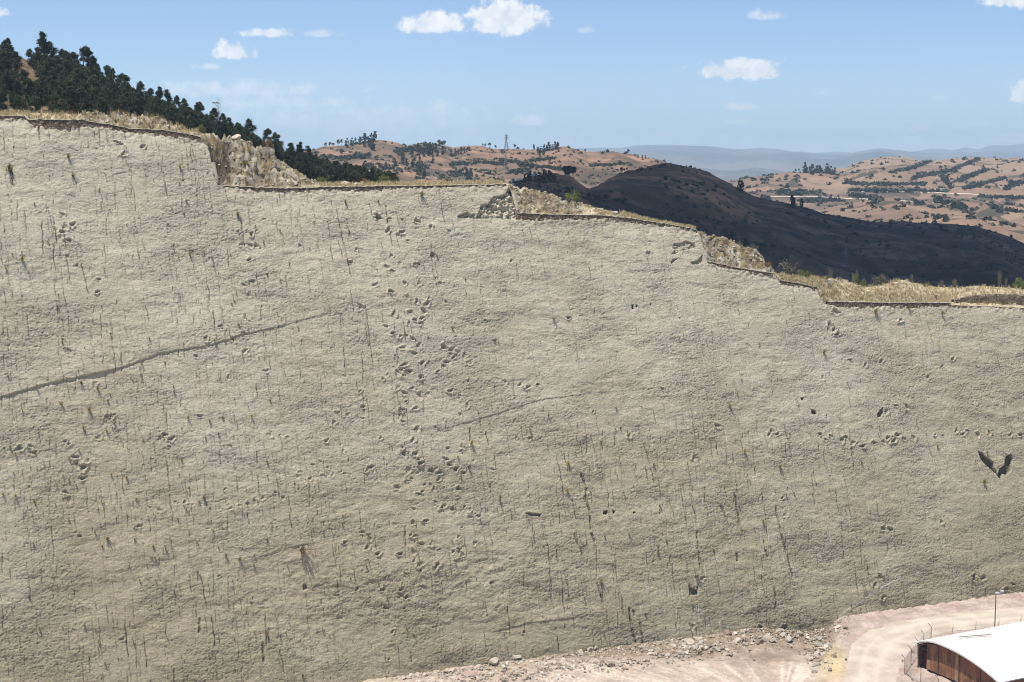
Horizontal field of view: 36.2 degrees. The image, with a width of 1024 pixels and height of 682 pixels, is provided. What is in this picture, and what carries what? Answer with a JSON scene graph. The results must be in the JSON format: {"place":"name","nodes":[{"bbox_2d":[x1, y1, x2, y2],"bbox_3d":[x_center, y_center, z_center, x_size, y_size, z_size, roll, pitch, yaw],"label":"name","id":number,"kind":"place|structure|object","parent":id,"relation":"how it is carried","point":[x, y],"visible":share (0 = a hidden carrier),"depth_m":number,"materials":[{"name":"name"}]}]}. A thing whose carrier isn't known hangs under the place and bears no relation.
{"place":"outdoors","nodes":[
{"label":"outdoors","id":0,"kind":"place"},
{"bbox_2d":[1,56,283,160],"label":"wooded hill","id":1,"kind":"structure","parent":0,"point":[31,75],"depth_m":370.95,"materials":[{"name":"soil"}]},
{"bbox_2d":[0,92,8,110],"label":"eucalyptus tree","id":2,"kind":"object","parent":1,"relation":"on","point":[2,95],"visible":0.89,"depth_m":278.73,"materials":[{"name":"green plant"}]},
{"bbox_2d":[1,37,14,53],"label":"eucalyptus tree","id":3,"kind":"object","parent":1,"relation":"on","point":[7,42],"visible":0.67,"depth_m":382.79,"materials":[{"name":"green plant"}]},
{"bbox_2d":[0,48,18,77],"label":"eucalyptus tree","id":4,"kind":"object","parent":1,"relation":"on","point":[5,52],"visible":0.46,"depth_m":344.62,"materials":[{"name":"green plant"}]},
{"bbox_2d":[1,70,20,96],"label":"eucalyptus tree","id":5,"kind":"object","parent":1,"relation":"on","point":[10,81],"visible":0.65,"depth_m":310.18,"materials":[{"name":"green plant"}]},
{"bbox_2d":[4,80,23,107],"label":"eucalyptus tree","id":6,"kind":"object","parent":1,"relation":"on","point":[17,85],"visible":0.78,"depth_m":302.08,"materials":[{"name":"green plant"}]},
{"bbox_2d":[10,51,24,78],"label":"eucalyptus tree","id":7,"kind":"object","parent":1,"relation":"on","point":[17,65],"visible":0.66,"depth_m":358.83,"materials":[{"name":"green plant"}]},
{"bbox_2d":[11,94,32,112],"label":"eucalyptus tree","id":8,"kind":"object","parent":1,"relation":"on","point":[18,102],"visible":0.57,"depth_m":270.07,"materials":[{"name":"green plant"}]},
{"bbox_2d":[17,69,33,97],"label":"eucalyptus tree","id":9,"kind":"object","parent":1,"relation":"on","point":[24,74],"visible":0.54,"depth_m":315.82,"materials":[{"name":"green plant"}]},
{"bbox_2d":[20,78,36,110],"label":"eucalyptus tree","id":10,"kind":"object","parent":1,"relation":"on","point":[27,88],"visible":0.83,"depth_m":292.52,"materials":[{"name":"green plant"}]},
{"bbox_2d":[26,48,34,67],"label":"eucalyptus tree","id":11,"kind":"object","parent":1,"relation":"on","point":[29,53],"visible":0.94,"depth_m":398.20,"materials":[{"name":"green plant"}]},
{"bbox_2d":[27,83,45,112],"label":"eucalyptus tree","id":12,"kind":"object","parent":1,"relation":"on","point":[38,89],"visible":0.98,"depth_m":279.58,"materials":[{"name":"green plant"}]},
{"bbox_2d":[32,51,42,76],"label":"eucalyptus tree","id":13,"kind":"object","parent":1,"relation":"on","point":[38,57],"visible":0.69,"depth_m":386.33,"materials":[{"name":"green plant"}]},
{"bbox_2d":[36,54,49,81],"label":"eucalyptus tree","id":14,"kind":"object","parent":1,"relation":"on","point":[44,57],"visible":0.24,"depth_m":366.84,"materials":[{"name":"green plant"}]},
{"bbox_2d":[33,31,53,65],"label":"conifer tree","id":15,"kind":"object","parent":1,"relation":"on","point":[43,45],"visible":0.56,"depth_m":395.59,"materials":[{"name":"green plant"}]},
{"bbox_2d":[37,75,53,104],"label":"eucalyptus tree","id":16,"kind":"object","parent":1,"relation":"on","point":[42,78],"visible":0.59,"depth_m":310.28,"materials":[{"name":"green plant"}]},
{"bbox_2d":[40,85,54,110],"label":"eucalyptus tree","id":17,"kind":"object","parent":1,"relation":"on","point":[47,93],"visible":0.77,"depth_m":301.14,"materials":[{"name":"green plant"}]},
{"bbox_2d":[37,58,58,86],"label":"eucalyptus tree","id":18,"kind":"object","parent":1,"relation":"on","point":[46,68],"visible":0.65,"depth_m":347.43,"materials":[{"name":"green plant"}]},
{"bbox_2d":[47,41,58,55],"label":"eucalyptus tree","id":19,"kind":"object","parent":1,"relation":"on","point":[54,50],"visible":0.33,"depth_m":406.03,"materials":[{"name":"green plant"}]},
{"bbox_2d":[46,86,66,112],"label":"eucalyptus tree","id":20,"kind":"object","parent":1,"relation":"on","point":[58,93],"visible":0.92,"depth_m":294.25,"materials":[{"name":"green plant"}]},
{"bbox_2d":[51,55,62,80],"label":"eucalyptus tree","id":21,"kind":"object","parent":1,"relation":"on","point":[56,59],"visible":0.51,"depth_m":363.46,"materials":[{"name":"green plant"}]},
{"bbox_2d":[54,81,68,113],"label":"eucalyptus tree","id":22,"kind":"object","parent":1,"relation":"on","point":[62,85],"visible":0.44,"depth_m":298.64,"materials":[{"name":"green plant"}]},
{"bbox_2d":[61,50,72,69],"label":"eucalyptus tree","id":23,"kind":"object","parent":1,"relation":"on","point":[66,55],"visible":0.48,"depth_m":393.73,"materials":[{"name":"green plant"}]},
{"bbox_2d":[62,78,75,100],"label":"eucalyptus tree","id":24,"kind":"object","parent":1,"relation":"on","point":[68,82],"visible":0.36,"depth_m":301.07,"materials":[{"name":"green plant"}]},
{"bbox_2d":[60,86,78,112],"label":"eucalyptus tree","id":25,"kind":"object","parent":1,"relation":"on","point":[71,90],"visible":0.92,"depth_m":288.36,"materials":[{"name":"green plant"}]},
{"bbox_2d":[70,52,83,68],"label":"eucalyptus tree","id":26,"kind":"object","parent":1,"relation":"on","point":[74,56],"visible":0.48,"depth_m":397.86,"materials":[{"name":"green plant"}]},
{"bbox_2d":[69,68,89,102],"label":"eucalyptus tree","id":27,"kind":"object","parent":1,"relation":"on","point":[79,74],"visible":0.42,"depth_m":336.98,"materials":[{"name":"green plant"}]},
{"bbox_2d":[69,86,92,114],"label":"eucalyptus tree","id":28,"kind":"object","parent":1,"relation":"on","point":[79,95],"visible":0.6,"depth_m":288.82,"materials":[{"name":"green plant"}]},
{"bbox_2d":[73,79,93,104],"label":"eucalyptus tree","id":29,"kind":"object","parent":1,"relation":"on","point":[84,83],"visible":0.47,"depth_m":300.24,"materials":[{"name":"green plant"}]},
{"bbox_2d":[78,97,94,113],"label":"eucalyptus tree","id":30,"kind":"object","parent":1,"relation":"on","point":[86,105],"visible":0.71,"depth_m":278.86,"materials":[{"name":"green plant"}]},
{"bbox_2d":[76,45,99,73],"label":"eucalyptus tree","id":31,"kind":"object","parent":1,"relation":"on","point":[86,52],"visible":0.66,"depth_m":403.95,"materials":[{"name":"green plant"}]},
{"bbox_2d":[87,74,101,90],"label":"eucalyptus tree","id":32,"kind":"object","parent":1,"relation":"on","point":[93,80],"visible":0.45,"depth_m":331.28,"materials":[{"name":"green plant"}]},
{"bbox_2d":[89,88,103,111],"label":"eucalyptus tree","id":33,"kind":"object","parent":1,"relation":"on","point":[94,93],"visible":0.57,"depth_m":289.10,"materials":[{"name":"green plant"}]},
{"bbox_2d":[93,97,108,113],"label":"eucalyptus tree","id":34,"kind":"object","parent":1,"relation":"on","point":[102,102],"visible":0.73,"depth_m":279.50,"materials":[{"name":"green plant"}]},
{"bbox_2d":[99,73,106,88],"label":"eucalyptus tree","id":35,"kind":"object","parent":1,"relation":"on","point":[102,79],"visible":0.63,"depth_m":389.18,"materials":[{"name":"green plant"}]},
{"bbox_2d":[102,64,110,77],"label":"eucalyptus tree","id":36,"kind":"object","parent":1,"relation":"on","point":[106,69],"visible":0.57,"depth_m":413.47,"materials":[{"name":"green plant"}]},
{"bbox_2d":[106,82,120,108],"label":"eucalyptus tree","id":37,"kind":"object","parent":1,"relation":"on","point":[112,93],"visible":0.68,"depth_m":347.78,"materials":[{"name":"green plant"}]},
{"bbox_2d":[108,68,120,86],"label":"eucalyptus tree","id":38,"kind":"object","parent":1,"relation":"on","point":[112,72],"visible":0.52,"depth_m":411.17,"materials":[{"name":"green plant"}]},
{"bbox_2d":[111,99,123,112],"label":"eucalyptus tree","id":39,"kind":"object","parent":1,"relation":"on","point":[114,103],"visible":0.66,"depth_m":290.05,"materials":[{"name":"green plant"}]},
{"bbox_2d":[118,95,129,115],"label":"eucalyptus tree","id":40,"kind":"object","parent":1,"relation":"on","point":[122,103],"visible":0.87,"depth_m":291.31,"materials":[{"name":"green plant"}]},
{"bbox_2d":[118,92,133,108],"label":"eucalyptus tree","id":41,"kind":"object","parent":1,"relation":"on","point":[128,97],"visible":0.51,"depth_m":309.58,"materials":[{"name":"green plant"}]},
{"bbox_2d":[119,75,133,100],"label":"eucalyptus tree","id":42,"kind":"object","parent":1,"relation":"on","point":[127,87],"visible":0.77,"depth_m":376.72,"materials":[{"name":"green plant"}]},
{"bbox_2d":[127,98,145,115],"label":"eucalyptus tree","id":43,"kind":"object","parent":1,"relation":"on","point":[137,108],"visible":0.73,"depth_m":283.69,"materials":[{"name":"green plant"}]},
{"bbox_2d":[134,91,147,110],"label":"eucalyptus tree","id":44,"kind":"object","parent":1,"relation":"on","point":[139,93],"visible":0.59,"depth_m":368.75,"materials":[{"name":"green plant"}]},
{"bbox_2d":[136,81,151,95],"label":"eucalyptus tree","id":45,"kind":"object","parent":1,"relation":"on","point":[139,86],"visible":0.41,"depth_m":416.14,"materials":[{"name":"green plant"}]},
{"bbox_2d":[150,97,162,116],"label":"eucalyptus tree","id":46,"kind":"object","parent":1,"relation":"on","point":[159,102],"visible":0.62,"depth_m":330.03,"materials":[{"name":"green plant"}]},
{"bbox_2d":[151,106,165,117],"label":"eucalyptus tree","id":47,"kind":"object","parent":1,"relation":"on","point":[155,108],"visible":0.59,"depth_m":298.65,"materials":[{"name":"green plant"}]},
{"bbox_2d":[155,86,164,114],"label":"conifer tree","id":48,"kind":"object","parent":1,"relation":"on","point":[159,93],"visible":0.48,"depth_m":393.60,"materials":[{"name":"green plant"}]},
{"bbox_2d":[163,89,172,104],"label":"conifer tree","id":49,"kind":"object","parent":1,"relation":"on","point":[167,95],"visible":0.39,"depth_m":414.87,"materials":[{"name":"green plant"}]},
{"bbox_2d":[165,104,177,124],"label":"eucalyptus tree","id":50,"kind":"object","parent":1,"relation":"on","point":[171,116],"visible":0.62,"depth_m":295.45,"materials":[{"name":"green plant"}]},
{"bbox_2d":[172,95,181,111],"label":"eucalyptus tree","id":51,"kind":"object","parent":1,"relation":"on","point":[176,101],"visible":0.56,"depth_m":413.57,"materials":[{"name":"green plant"}]},
{"bbox_2d":[176,114,186,126],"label":"eucalyptus tree","id":52,"kind":"object","parent":1,"relation":"on","point":[180,119],"visible":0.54,"depth_m":291.63,"materials":[{"name":"green plant"}]},
{"bbox_2d":[178,98,188,111],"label":"eucalyptus tree","id":53,"kind":"object","parent":1,"relation":"on","point":[184,103],"visible":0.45,"depth_m":409.94,"materials":[{"name":"green plant"}]},
{"bbox_2d":[187,110,200,129],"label":"eucalyptus tree","id":54,"kind":"object","parent":1,"relation":"on","point":[192,117],"visible":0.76,"depth_m":302.91,"materials":[{"name":"green plant"}]},
{"bbox_2d":[201,114,216,133],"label":"eucalyptus tree","id":55,"kind":"object","parent":1,"relation":"on","point":[207,121],"visible":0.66,"depth_m":332.68,"materials":[{"name":"green plant"}]},
{"bbox_2d":[209,108,220,122],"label":"eucalyptus tree","id":56,"kind":"object","parent":1,"relation":"on","point":[214,111],"visible":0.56,"depth_m":409.60,"materials":[{"name":"green plant"}]},
{"bbox_2d":[215,120,221,138],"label":"conifer tree","id":57,"kind":"object","parent":1,"relation":"on","point":[218,131],"visible":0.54,"depth_m":343.24,"materials":[{"name":"green plant"}]},
{"bbox_2d":[219,123,227,139],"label":"conifer tree","id":58,"kind":"object","parent":1,"relation":"on","point":[224,129],"visible":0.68,"depth_m":300.72,"materials":[{"name":"green plant"}]},
{"bbox_2d":[225,117,233,135],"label":"eucalyptus tree","id":59,"kind":"object","parent":1,"relation":"on","point":[229,122],"visible":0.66,"depth_m":365.25,"materials":[{"name":"green plant"}]},
{"bbox_2d":[231,122,244,137],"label":"eucalyptus tree","id":60,"kind":"object","parent":1,"relation":"on","point":[237,126],"visible":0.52,"depth_m":357.97,"materials":[{"name":"green plant"}]},
{"bbox_2d":[243,118,257,134],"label":"eucalyptus tree","id":61,"kind":"object","parent":1,"relation":"on","point":[248,125],"visible":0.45,"depth_m":421.45,"materials":[{"name":"green plant"}]},
{"bbox_2d":[248,133,258,147],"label":"eucalyptus tree","id":62,"kind":"object","parent":1,"relation":"on","point":[252,139],"visible":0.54,"depth_m":296.12,"materials":[{"name":"green plant"}]},
{"bbox_2d":[262,128,275,143],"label":"eucalyptus tree","id":63,"kind":"object","parent":1,"relation":"on","point":[267,132],"visible":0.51,"depth_m":420.08,"materials":[{"name":"green plant"}]},
{"bbox_2d":[274,144,279,159],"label":"conifer tree","id":64,"kind":"object","parent":1,"relation":"on","point":[276,148],"visible":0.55,"depth_m":359.35,"materials":[{"name":"green plant"}]},
{"bbox_2d":[272,132,284,152],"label":"eucalyptus tree","id":65,"kind":"object","parent":1,"relation":"on","point":[275,136],"visible":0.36,"depth_m":449.11,"materials":[{"name":"green plant"}]},
{"bbox_2d":[283,153,292,167],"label":"eucalyptus tree","id":66,"kind":"object","parent":1,"relation":"on","point":[288,157],"visible":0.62,"depth_m":294.53,"materials":[{"name":"green plant"}]},
{"bbox_2d":[295,141,304,154],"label":"conifer tree","id":67,"kind":"object","parent":1,"relation":"on","point":[299,148],"visible":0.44,"depth_m":431.16,"materials":[{"name":"green plant"}]},
{"bbox_2d":[302,164,311,178],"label":"conifer tree","id":68,"kind":"object","parent":1,"relation":"on","point":[307,173],"visible":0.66,"depth_m":308.94,"materials":[{"name":"green plant"}]},
{"bbox_2d":[326,167,335,182],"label":"eucalyptus tree","id":69,"kind":"object","parent":1,"relation":"on","point":[331,172],"visible":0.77,"depth_m":346.51,"materials":[{"name":"green plant"}]},
{"bbox_2d":[355,165,368,181],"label":"eucalyptus tree","id":70,"kind":"object","parent":1,"relation":"on","point":[364,169],"visible":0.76,"depth_m":364.84,"materials":[{"name":"green plant"}]},
{"bbox_2d":[0,118,1023,681],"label":"rock face","id":71,"kind":"object","parent":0,"point":[670,344],"visible":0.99,"depth_m":253.32},
{"bbox_2d":[0,115,200,141],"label":"stone parapet","id":72,"kind":"structure","parent":71,"relation":"on","point":[60,124],"depth_m":243.71,"materials":[{"name":"stone"}]},
{"bbox_2d":[211,162,505,191],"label":"stone parapet","id":73,"kind":"structure","parent":71,"relation":"on","point":[324,188],"depth_m":256.53,"materials":[{"name":"stone"}]},
{"bbox_2d":[0,111,1023,307],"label":"quarry rim","id":74,"kind":"object","parent":71,"relation":"on","point":[219,152],"visible":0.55,"depth_m":267.59,"materials":[{"name":"stone"}]},
{"bbox_2d":[260,147,269,155],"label":"rock outcrop","id":75,"kind":"object","parent":74,"relation":"on","point":[265,151],"visible":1,"depth_m":263.54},
{"bbox_2d":[267,171,276,181],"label":"rock outcrop","id":76,"kind":"object","parent":74,"relation":"on","point":[271,174],"visible":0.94,"depth_m":257.33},
{"bbox_2d":[0,108,1023,304],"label":"dry grass","id":77,"kind":"structure","parent":74,"relation":"on","point":[869,297],"depth_m":294.84,"materials":[{"name":"plant"}]},
{"bbox_2d":[90,111,1023,306],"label":"rubble","id":78,"kind":"object","parent":74,"relation":"on","point":[536,210],"visible":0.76,"depth_m":273.96,"materials":[{"name":"stone"}]},
{"bbox_2d":[565,190,581,201],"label":"bush","id":79,"kind":"object","parent":74,"relation":"on","point":[575,196],"visible":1,"depth_m":281.19,"materials":[{"name":"green plant"}]},
{"bbox_2d":[775,259,797,276],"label":"bush","id":80,"kind":"object","parent":74,"relation":"on","point":[786,270],"visible":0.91,"depth_m":297.46,"materials":[{"name":"green plant"}]},
{"bbox_2d":[796,269,811,277],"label":"bush","id":81,"kind":"object","parent":74,"relation":"on","point":[805,273],"visible":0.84,"depth_m":301.42,"materials":[{"name":"green plant"}]},
{"bbox_2d":[875,273,887,284],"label":"bush","id":82,"kind":"object","parent":74,"relation":"on","point":[879,279],"visible":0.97,"depth_m":326.57,"materials":[{"name":"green plant"}]},
{"bbox_2d":[951,294,1023,304],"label":"dry stone wall","id":83,"kind":"structure","parent":74,"relation":"on","point":[1008,298],"depth_m":307.78,"materials":[{"name":"stone"}]},
{"bbox_2d":[1012,277,1023,288],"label":"bush","id":84,"kind":"object","parent":74,"relation":"on","point":[1020,282],"visible":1,"depth_m":340.98,"materials":[{"name":"green plant"}]},
{"bbox_2d":[511,191,696,232],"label":"stone parapet","id":85,"kind":"structure","parent":71,"relation":"on","point":[530,216],"depth_m":271.14,"materials":[{"name":"stone"}]},
{"bbox_2d":[704,249,772,276],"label":"stone parapet","id":86,"kind":"structure","parent":71,"relation":"on","point":[768,274],"depth_m":280.74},
{"bbox_2d":[779,280,816,290],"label":"stone parapet","id":87,"kind":"structure","parent":71,"relation":"on","point":[788,283],"depth_m":284.87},
{"bbox_2d":[826,301,950,307],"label":"stone parapet","id":88,"kind":"structure","parent":71,"relation":"on","point":[859,304],"depth_m":291.34,"materials":[{"name":"stone"}]},
{"bbox_2d":[951,305,1023,309],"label":"stone parapet","id":89,"kind":"structure","parent":71,"relation":"on","point":[984,306],"depth_m":299.90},
{"bbox_2d":[0,0,1023,152],"label":"sky","id":90,"kind":"structure","parent":0,"point":[811,76],"materials":[{"name":"blue"}]},
{"bbox_2d":[295,140,759,196],"bbox_3d":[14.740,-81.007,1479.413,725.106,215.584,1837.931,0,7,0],"label":"brown hills","id":91,"kind":"structure","parent":0,"point":[446,159],"depth_m":1388.47,"materials":[{"name":"soil"}]},
{"bbox_2d":[295,141,665,183],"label":"hillside scrub","id":92,"kind":"object","parent":91,"relation":"on","point":[370,165],"visible":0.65,"depth_m":1323.00,"materials":[{"name":"plant"}]},
{"bbox_2d":[284,145,1023,180],"bbox_3d":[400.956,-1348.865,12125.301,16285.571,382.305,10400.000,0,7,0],"label":"range","id":93,"kind":"structure","parent":0,"point":[726,164],"depth_m":11718.14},
{"bbox_2d":[356,592,1023,681],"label":"quarry floor","id":94,"kind":"structure","parent":0,"point":[788,664],"depth_m":250.54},
{"bbox_2d":[489,657,498,665],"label":"boulder","id":95,"kind":"object","parent":94,"relation":"on","point":[494,661],"visible":1,"depth_m":249.52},
{"bbox_2d":[391,596,1021,681],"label":"gravel","id":96,"kind":"structure","parent":94,"relation":"on","point":[609,663],"depth_m":253.22,"materials":[{"name":"gravel"}]},
{"bbox_2d":[902,619,1019,681],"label":"security fence","id":97,"kind":"object","parent":94,"relation":"on","point":[905,670],"visible":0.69,"depth_m":249.37,"materials":[{"name":"metal"}]},
{"bbox_2d":[912,621,1023,681],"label":"storage shed","id":98,"kind":"structure","parent":94,"relation":"on","point":[997,655],"depth_m":241.91,"materials":[{"name":"white metal"}]},
{"bbox_2d":[922,651,926,666],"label":"door","id":99,"kind":"structure","parent":98,"relation":"in","point":[924,655],"depth_m":248.35,"materials":[{"name":"red paint"}]},
{"bbox_2d":[514,163,1023,288],"bbox_3d":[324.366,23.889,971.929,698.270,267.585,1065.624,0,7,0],"label":"dark hill","id":100,"kind":"structure","parent":0,"point":[643,191],"depth_m":723.60,"materials":[{"name":"soil"}]},
{"bbox_2d":[509,163,1023,278],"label":"valley scrub","id":101,"kind":"object","parent":100,"relation":"on","point":[568,188],"visible":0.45,"depth_m":710.79,"materials":[{"name":"plant"}]},
{"bbox_2d":[771,196,867,199],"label":"hill road","id":102,"kind":"structure","parent":0,"point":[808,196],"depth_m":1941.11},
{"bbox_2d":[724,156,1023,242],"bbox_3d":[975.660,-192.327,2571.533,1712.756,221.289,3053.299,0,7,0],"label":"tan hills","id":103,"kind":"structure","parent":0,"point":[835,188],"depth_m":2062.51,"materials":[{"name":"soil"}]},
{"bbox_2d":[729,156,1023,227],"bbox_3d":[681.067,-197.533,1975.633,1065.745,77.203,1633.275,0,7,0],"label":"hedgerow scrub","id":104,"kind":"object","parent":103,"relation":"on","point":[958,204],"visible":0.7,"depth_m":2035.62,"materials":[{"name":"plant"}]},
{"bbox_2d":[819,144,1023,153],"bbox_3d":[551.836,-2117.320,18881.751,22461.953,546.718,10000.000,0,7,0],"label":"farther range","id":105,"kind":"structure","parent":0,"point":[1013,148],"depth_m":19521.05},
{"bbox_2d":[845,607,1023,681],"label":"dirt road","id":106,"kind":"structure","parent":0,"point":[875,655],"depth_m":263.92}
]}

